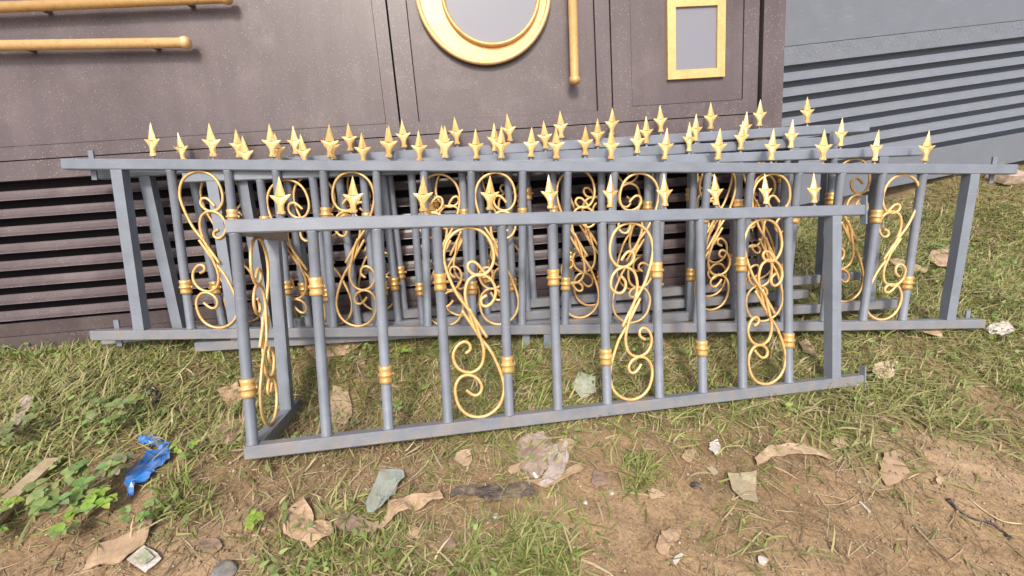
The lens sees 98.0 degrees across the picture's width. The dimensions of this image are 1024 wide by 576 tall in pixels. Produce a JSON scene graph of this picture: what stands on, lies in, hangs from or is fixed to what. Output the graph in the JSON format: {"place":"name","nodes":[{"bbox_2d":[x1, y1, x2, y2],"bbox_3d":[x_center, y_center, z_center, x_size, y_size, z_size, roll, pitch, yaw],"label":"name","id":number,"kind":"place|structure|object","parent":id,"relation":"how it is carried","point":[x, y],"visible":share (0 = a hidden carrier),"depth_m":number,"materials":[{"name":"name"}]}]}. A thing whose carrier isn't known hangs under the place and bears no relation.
{"place":"outdoors","nodes":[
{"label":"outdoors","id":0,"kind":"place"},
{"bbox_2d":[0,160,1023,575],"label":"ground","id":1,"kind":"structure","parent":0,"point":[624,508],"depth_m":1.51,"materials":[{"name":"soil"}]},
{"bbox_2d":[0,503,16,523],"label":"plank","id":2,"kind":"object","parent":1,"relation":"on","point":[5,514],"visible":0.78,"depth_m":1.31,"materials":[{"name":"brown wood"}]},
{"bbox_2d":[0,493,31,533],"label":"weed plant","id":3,"kind":"object","parent":1,"relation":"on","point":[9,502],"visible":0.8,"depth_m":1.30,"materials":[{"name":"green plant"}]},
{"bbox_2d":[0,413,36,448],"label":"weed plant","id":4,"kind":"object","parent":1,"relation":"on","point":[10,428],"visible":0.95,"depth_m":1.55,"materials":[{"name":"green plant"}]},
{"bbox_2d":[1,458,59,498],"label":"plank","id":5,"kind":"object","parent":1,"relation":"on","point":[40,470],"visible":0.84,"depth_m":1.42,"materials":[{"name":"brown wood"}]},
{"bbox_2d":[21,459,120,515],"bbox_3d":[-1.329,0.621,1.366,0.230,0.134,0.163,-23,39,-32],"label":"weed plant","id":6,"kind":"object","parent":1,"relation":"on","point":[38,501],"visible":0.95,"depth_m":1.32,"materials":[{"name":"green plant"}]},
{"bbox_2d":[47,503,95,540],"bbox_3d":[-1.255,0.681,1.278,0.098,0.092,0.122,1,32,0],"label":"weed plant","id":7,"kind":"object","parent":1,"relation":"on","point":[71,513],"visible":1,"depth_m":1.27,"materials":[{"name":"green plant"}]},
{"bbox_2d":[79,486,119,510],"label":"weed plant","id":8,"kind":"object","parent":1,"relation":"on","point":[102,501],"visible":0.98,"depth_m":1.32,"materials":[{"name":"green plant"}]},
{"bbox_2d":[82,393,140,427],"bbox_3d":[-1.512,0.483,1.689,0.199,0.120,0.159,1,32,0],"label":"weed plant","id":9,"kind":"object","parent":1,"relation":"on","point":[118,404],"visible":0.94,"depth_m":1.68,"materials":[{"name":"green plant"}]},
{"bbox_2d":[91,451,134,482],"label":"weed plant","id":10,"kind":"object","parent":1,"relation":"on","point":[123,458],"visible":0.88,"depth_m":1.41,"materials":[{"name":"green plant"}]},
{"bbox_2d":[83,517,151,570],"bbox_3d":[-1.094,0.725,1.243,0.101,0.017,0.163,26,40,34],"label":"cardboard","id":11,"kind":"object","parent":1,"relation":"on","point":[118,550],"visible":1,"depth_m":1.24,"materials":[{"name":"brown cardboard"}]},
{"bbox_2d":[116,497,158,522],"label":"weed plant","id":12,"kind":"object","parent":1,"relation":"on","point":[150,502],"visible":0.93,"depth_m":1.29,"materials":[{"name":"green plant"}]},
{"bbox_2d":[127,545,160,572],"bbox_3d":[-1.013,0.742,1.225,0.086,0.019,0.046,14,35,20],"label":"packet","id":13,"kind":"object","parent":1,"relation":"on","point":[144,558],"visible":1,"depth_m":1.22},
{"bbox_2d":[124,433,169,497],"bbox_3d":[-1.236,0.584,1.517,0.112,0.077,0.315,-16,36,-24],"label":"plastic strip","id":14,"kind":"object","parent":1,"relation":"on","point":[142,470],"visible":0.97,"depth_m":1.49,"materials":[{"name":"blue plastic"}]},
{"bbox_2d":[141,384,159,402],"bbox_3d":[-1.523,0.443,1.879,0.053,0.028,0.124,-27,42,-36],"label":"plastic scrap","id":15,"kind":"object","parent":1,"relation":"on","point":[155,396],"visible":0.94,"depth_m":1.88,"materials":[{"name":"black plastic"}]},
{"bbox_2d":[169,439,197,460],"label":"weed plant","id":16,"kind":"object","parent":1,"relation":"on","point":[183,454],"visible":0.98,"depth_m":1.53,"materials":[{"name":"green plant"}]},
{"bbox_2d":[198,538,221,553],"bbox_3d":[-0.861,0.733,1.272,0.066,0.011,0.039,9,33,13],"label":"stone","id":17,"kind":"object","parent":1,"relation":"on","point":[212,542],"visible":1,"depth_m":1.27,"materials":[{"name":"brown stone"}]},
{"bbox_2d":[210,560,237,575],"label":"stone","id":18,"kind":"object","parent":1,"relation":"on","point":[226,568],"visible":1,"depth_m":1.22,"materials":[{"name":"grey stone"}]},
{"bbox_2d":[211,419,244,444],"bbox_3d":[-1.099,0.554,1.723,0.100,0.120,0.220,-19,37,-28],"label":"wrapper","id":19,"kind":"object","parent":1,"relation":"on","point":[220,429],"visible":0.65,"depth_m":1.72,"materials":[{"name":"beige paper"}]},
{"bbox_2d":[217,381,240,406],"bbox_3d":[-1.235,0.469,1.967,0.136,0.036,0.082,28,41,36],"label":"paper scrap","id":20,"kind":"object","parent":1,"relation":"on","point":[226,394],"visible":0.83,"depth_m":1.97,"materials":[{"name":"beige paper"}]},
{"bbox_2d":[243,509,265,529],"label":"weed plant","id":21,"kind":"object","parent":1,"relation":"on","point":[253,517],"visible":1,"depth_m":1.31,"materials":[{"name":"green plant"}]},
{"bbox_2d":[283,496,332,547],"bbox_3d":[-0.614,0.697,1.316,0.188,0.035,0.102,22,38,30],"label":"fallen leaf","id":22,"kind":"object","parent":1,"relation":"on","point":[293,515],"visible":0.98,"depth_m":1.31,"materials":[{"name":"brown plant"}]},
{"bbox_2d":[304,342,358,357],"bbox_3d":[-0.864,0.290,2.129,0.257,0.048,0.100,-8,33,-14],"label":"cardboard","id":23,"kind":"object","parent":1,"relation":"on","point":[339,350],"visible":0.48,"depth_m":2.12,"materials":[{"name":"beige cardboard"}]},
{"bbox_2d":[330,385,351,424],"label":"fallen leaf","id":24,"kind":"object","parent":1,"relation":"on","point":[336,399],"visible":0.84,"depth_m":1.97,"materials":[{"name":"brown plant"}]},
{"bbox_2d":[332,513,378,536],"bbox_3d":[-0.479,0.732,1.339,0.155,0.081,0.063,7,33,9],"label":"cardboard","id":25,"kind":"object","parent":1,"relation":"on","point":[352,521],"visible":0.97,"depth_m":1.33,"materials":[{"name":"brown cardboard"}]},
{"bbox_2d":[347,355,365,363],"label":"fallen leaf","id":26,"kind":"object","parent":1,"relation":"on","point":[359,362],"visible":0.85,"depth_m":2.11,"materials":[{"name":"beige plant"}]},
{"bbox_2d":[365,469,404,512],"bbox_3d":[-0.406,0.646,1.425,0.087,0.034,0.170,4,32,6],"label":"plastic sheet","id":27,"kind":"object","parent":1,"relation":"on","point":[384,487],"visible":1,"depth_m":1.43,"materials":[{"name":"grey plastic"}]},
{"bbox_2d":[0,0,785,351],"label":"wall","id":28,"kind":"structure","parent":1,"relation":"on","point":[102,78],"depth_m":2.12,"materials":[{"name":"brown paint"}]},
{"bbox_2d":[666,0,725,80],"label":"window frame","id":29,"kind":"structure","parent":28,"relation":"in","point":[695,29],"depth_m":2.17,"materials":[{"name":"gold metal"}]},
{"bbox_2d":[363,490,442,532],"bbox_3d":[-0.341,0.685,1.388,0.249,0.035,0.067,-16,36,-25],"label":"cardboard","id":30,"kind":"object","parent":1,"relation":"on","point":[395,506],"visible":0.98,"depth_m":1.40,"materials":[{"name":"brown cardboard"}]},
{"bbox_2d":[396,345,412,361],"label":"weed plant","id":31,"kind":"object","parent":1,"relation":"on","point":[403,349],"visible":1,"depth_m":2.09,"materials":[{"name":"green plant"}]},
{"bbox_2d":[407,528,418,538],"bbox_3d":[-0.299,0.737,1.345,0.039,0.014,0.036,1,32,0],"label":"scrap","id":32,"kind":"object","parent":1,"relation":"on","point":[414,532],"visible":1,"depth_m":1.34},
{"bbox_2d":[439,535,455,548],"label":"fallen leaf","id":33,"kind":"object","parent":1,"relation":"on","point":[450,543],"visible":0.98,"depth_m":1.33,"materials":[{"name":"brown plant"}]},
{"bbox_2d":[454,449,471,465],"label":"fallen leaf","id":34,"kind":"object","parent":1,"relation":"on","point":[461,455],"visible":0.99,"depth_m":1.58,"materials":[{"name":"beige plant"}]},
{"bbox_2d":[97,97,869,344],"bbox_3d":[-0.081,-0.351,2.180,3.834,0.945,0.054,-5,11,-4],"label":"railing","id":35,"kind":"object","parent":1,"relation":"on","point":[158,229],"visible":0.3,"depth_m":2.15,"materials":[{"name":"grey metal"}]},
{"bbox_2d":[449,482,535,501],"bbox_3d":[-0.062,0.807,1.561,0.278,0.394,0.103,6,33,9],"label":"rag","id":36,"kind":"object","parent":1,"relation":"on","point":[490,492],"visible":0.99,"depth_m":1.45,"materials":[{"name":"grey fabric"}]},
{"bbox_2d":[0,158,1023,575],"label":"grass","id":37,"kind":"structure","parent":1,"relation":"on","point":[56,384],"depth_m":1.91,"materials":[{"name":"green plant"}]},
{"bbox_2d":[11,395,34,424],"bbox_3d":[-1.870,0.469,1.681,0.060,0.040,0.260,-19,37,-28],"label":"wrapper","id":38,"kind":"object","parent":37,"relation":"on","point":[25,403],"visible":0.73,"depth_m":1.72,"materials":[{"name":"white paper"}]},
{"bbox_2d":[397,438,447,488],"bbox_3d":[-0.314,0.617,1.515,0.047,0.036,0.325,21,38,29],"label":"twig","id":39,"kind":"object","parent":37,"relation":"on","point":[426,469],"visible":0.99,"depth_m":1.51,"materials":[{"name":"brown wood"}]},
{"bbox_2d":[799,339,814,354],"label":"fallen leaf","id":40,"kind":"object","parent":37,"relation":"on","point":[804,346],"visible":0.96,"depth_m":2.17,"materials":[{"name":"beige plant"}]},
{"bbox_2d":[0,285,1023,575],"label":"straw","id":41,"kind":"object","parent":1,"relation":"on","point":[438,485],"visible":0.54,"depth_m":1.51,"materials":[{"name":"beige plant"}]},
{"bbox_2d":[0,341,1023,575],"bbox_3d":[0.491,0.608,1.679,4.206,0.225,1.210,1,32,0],"label":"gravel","id":42,"kind":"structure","parent":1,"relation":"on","point":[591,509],"depth_m":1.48,"materials":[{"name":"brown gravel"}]},
{"bbox_2d":[0,237,1023,575],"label":"ground cover","id":43,"kind":"object","parent":1,"relation":"on","point":[354,531],"visible":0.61,"depth_m":1.84,"materials":[{"name":"green plant"}]},
{"bbox_2d":[508,463,519,472],"bbox_3d":[0.012,0.620,1.537,0.040,0.005,0.038,18,36,25],"label":"scrap","id":44,"kind":"object","parent":1,"relation":"on","point":[515,468],"visible":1,"depth_m":1.53,"materials":[{"name":"beige paper"}]},
{"bbox_2d":[236,112,820,326],"bbox_3d":[0.054,-0.304,2.151,2.964,0.949,0.054,-4,11,-4],"label":"railing","id":45,"kind":"object","parent":1,"relation":"on","point":[247,199],"visible":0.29,"depth_m":2.13,"materials":[{"name":"grey metal"}]},
{"bbox_2d":[516,431,554,478],"bbox_3d":[0.084,0.585,1.579,0.140,0.026,0.208,1,32,0],"label":"plastic bag","id":46,"kind":"object","parent":1,"relation":"on","point":[537,467],"visible":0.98,"depth_m":1.57,"materials":[{"name":"beige plastic"}]},
{"bbox_2d":[60,122,1018,347],"bbox_3d":[0.236,-0.187,2.069,4.286,1.075,0.057,0,10,-3],"label":"railing","id":47,"kind":"object","parent":1,"relation":"on","point":[142,329],"visible":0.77,"depth_m":2.04,"materials":[{"name":"grey metal"}]},
{"bbox_2d":[224,173,867,459],"bbox_3d":[0.265,0.042,1.954,2.516,0.974,0.534,-3,4,-12],"label":"railing","id":48,"kind":"object","parent":1,"relation":"on","point":[273,232],"visible":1,"depth_m":1.68,"materials":[{"name":"grey metal"}]},
{"bbox_2d":[182,118,922,351],"bbox_3d":[0.270,-0.274,2.126,3.527,0.957,0.056,-3,10,-4],"label":"railing","id":49,"kind":"object","parent":1,"relation":"on","point":[260,178],"visible":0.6,"depth_m":2.11,"materials":[{"name":"grey metal"}]},
{"bbox_2d":[539,440,568,486],"bbox_3d":[0.152,0.601,1.544,0.076,0.052,0.210,11,34,16],"label":"plastic bag","id":50,"kind":"object","parent":1,"relation":"on","point":[554,472],"visible":0.97,"depth_m":1.54,"materials":[{"name":"beige plastic"}]},
{"bbox_2d":[526,463,582,487],"bbox_3d":[0.151,0.641,1.506,0.213,0.035,0.046,-13,35,-21],"label":"fallen leaf","id":51,"kind":"object","parent":1,"relation":"on","point":[573,469],"visible":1,"depth_m":1.52,"materials":[{"name":"beige plant"}]},
{"bbox_2d":[556,438,575,448],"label":"fallen leaf","id":52,"kind":"object","parent":1,"relation":"on","point":[569,441],"visible":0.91,"depth_m":1.65,"materials":[{"name":"brown plant"}]},
{"bbox_2d":[572,372,595,398],"bbox_3d":[0.305,0.418,1.884,0.108,0.016,0.154,13,34,19],"label":"plastic sheet","id":53,"kind":"object","parent":1,"relation":"on","point":[584,382],"visible":0.98,"depth_m":1.89,"materials":[{"name":"white plastic"}]},
{"bbox_2d":[590,471,610,486],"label":"fallen leaf","id":54,"kind":"object","parent":1,"relation":"on","point":[599,479],"visible":1,"depth_m":1.51,"materials":[{"name":"brown plant"}]},
{"bbox_2d":[648,488,664,498],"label":"fallen leaf","id":55,"kind":"object","parent":1,"relation":"on","point":[654,495],"visible":0.98,"depth_m":1.49,"materials":[{"name":"brown plant"}]},
{"bbox_2d":[656,528,680,555],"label":"fallen leaf","id":56,"kind":"object","parent":1,"relation":"on","point":[667,538],"visible":1,"depth_m":1.36,"materials":[{"name":"brown plant"}]},
{"bbox_2d":[672,553,682,564],"bbox_3d":[0.491,0.802,1.323,0.043,0.008,0.015,-24,40,-33],"label":"chip","id":57,"kind":"object","parent":1,"relation":"on","point":[675,561],"visible":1,"depth_m":1.32,"materials":[{"name":"white"}]},
{"bbox_2d":[681,449,695,462],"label":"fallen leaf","id":58,"kind":"object","parent":1,"relation":"on","point":[687,458],"visible":0.99,"depth_m":1.64,"materials":[{"name":"beige plant"}]},
{"bbox_2d":[690,480,709,497],"bbox_3d":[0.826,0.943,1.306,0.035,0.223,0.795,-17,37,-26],"label":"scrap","id":59,"kind":"object","parent":1,"relation":"on","point":[695,484],"visible":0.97,"depth_m":1.52,"materials":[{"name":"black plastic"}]},
{"bbox_2d":[707,466,717,474],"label":"fallen leaf","id":60,"kind":"object","parent":1,"relation":"on","point":[713,470],"visible":0.98,"depth_m":1.60,"materials":[{"name":"beige plant"}]},
{"bbox_2d":[709,439,720,454],"bbox_3d":[0.771,0.601,1.690,0.074,0.010,0.047,-22,39,-32],"label":"paper scrap","id":61,"kind":"object","parent":1,"relation":"on","point":[714,448],"visible":1,"depth_m":1.69,"materials":[{"name":"white paper"}]},
{"bbox_2d":[728,470,757,501],"bbox_3d":[0.803,0.676,1.551,0.096,0.025,0.160,14,35,20],"label":"paper scrap","id":62,"kind":"object","parent":1,"relation":"on","point":[746,483],"visible":1,"depth_m":1.55,"materials":[{"name":"beige paper"}]},
{"bbox_2d":[758,556,768,565],"bbox_3d":[0.750,0.827,1.338,0.032,0.034,0.026,1,32,0],"label":"scrap","id":63,"kind":"object","parent":1,"relation":"on","point":[762,560],"visible":1,"depth_m":1.33,"materials":[{"name":"white paper"}]},
{"bbox_2d":[755,442,833,464],"bbox_3d":[1.040,0.621,1.673,0.322,0.037,0.083,-4,33,-8],"label":"fallen leaf","id":64,"kind":"object","parent":1,"relation":"on","point":[760,457],"visible":0.97,"depth_m":1.67,"materials":[{"name":"brown plant"}]},
{"bbox_2d":[822,495,855,504],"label":"twig","id":65,"kind":"object","parent":1,"relation":"on","point":[841,503],"visible":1,"depth_m":1.52,"materials":[{"name":"brown wood"}]},
{"bbox_2d":[831,436,848,448],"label":"fallen leaf","id":66,"kind":"object","parent":1,"relation":"on","point":[839,441],"visible":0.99,"depth_m":1.73,"materials":[{"name":"brown plant"}]},
{"bbox_2d":[842,194,859,204],"bbox_3d":[2.705,-0.711,3.580,0.166,0.075,0.106,-3,37,-11],"label":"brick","id":67,"kind":"object","parent":1,"relation":"on","point":[853,200],"visible":0.34,"depth_m":3.54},
{"bbox_2d":[859,501,870,512],"bbox_3d":[1.199,0.744,1.513,0.010,0.009,0.041,-6,33,-11],"label":"cigarette end","id":68,"kind":"object","parent":1,"relation":"on","point":[866,508],"visible":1,"depth_m":1.51,"materials":[{"name":"white paper"}]},
{"bbox_2d":[871,359,897,378],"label":"fallen leaf","id":69,"kind":"object","parent":1,"relation":"on","point":[888,373],"visible":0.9,"depth_m":2.06,"materials":[{"name":"beige plant"}]},
{"bbox_2d":[753,0,1023,204],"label":"wall","id":70,"kind":"structure","parent":1,"relation":"on","point":[949,74],"depth_m":3.34,"materials":[{"name":"grey metal"}]},
{"bbox_2d":[879,450,910,485],"bbox_3d":[1.409,0.663,1.651,0.189,0.017,0.094,-15,35,-23],"label":"cardboard","id":71,"kind":"object","parent":1,"relation":"on","point":[890,479],"visible":0.99,"depth_m":1.64,"materials":[{"name":"cardboard"}]},
{"bbox_2d":[889,258,927,272],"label":"fallen leaf","id":72,"kind":"object","parent":1,"relation":"on","point":[900,260],"visible":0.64,"depth_m":2.79,"materials":[{"name":"beige plant"}]},
{"bbox_2d":[893,209,927,218],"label":"weed plant","id":73,"kind":"object","parent":1,"relation":"on","point":[910,212],"visible":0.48,"depth_m":3.34,"materials":[{"name":"green plant"}]},
{"bbox_2d":[914,329,942,336],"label":"fallen leaf","id":74,"kind":"object","parent":1,"relation":"on","point":[935,332],"visible":0.55,"depth_m":2.23,"materials":[{"name":"beige plant"}]},
{"bbox_2d":[928,248,948,266],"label":"fallen leaf","id":75,"kind":"object","parent":1,"relation":"on","point":[939,257],"visible":0.77,"depth_m":2.83,"materials":[{"name":"beige plant"}]},
{"bbox_2d":[936,476,943,483],"bbox_3d":[1.544,0.691,1.605,0.045,0.009,0.020,-19,37,-28],"label":"scrap","id":76,"kind":"object","parent":1,"relation":"on","point":[939,479],"visible":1,"depth_m":1.60,"materials":[{"name":"beige paper"}]},
{"bbox_2d":[932,239,974,250],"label":"weed plant","id":77,"kind":"object","parent":1,"relation":"on","point":[936,245],"visible":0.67,"depth_m":2.92,"materials":[{"name":"green plant"}]},
{"bbox_2d":[946,498,1012,539],"bbox_3d":[1.567,0.778,1.497,0.038,0.026,0.175,-25,40,-35],"label":"twig","id":78,"kind":"object","parent":1,"relation":"on","point":[953,505],"visible":1,"depth_m":1.49,"materials":[{"name":"black wood"}]},
{"bbox_2d":[968,498,1021,523],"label":"twig","id":79,"kind":"object","parent":1,"relation":"on","point":[992,515],"visible":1,"depth_m":1.50,"materials":[{"name":"yellow wood"}]},
{"bbox_2d":[986,321,1013,335],"bbox_3d":[2.484,0.204,2.255,0.171,0.030,0.081,-14,35,-21],"label":"wrapper","id":80,"kind":"object","parent":1,"relation":"on","point":[998,327],"visible":0.99,"depth_m":2.26,"materials":[{"name":"white paper"}]},
{"bbox_2d":[985,169,1023,184],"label":"brick","id":81,"kind":"object","parent":1,"relation":"on","point":[1012,178],"visible":0.59,"depth_m":3.50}
]}

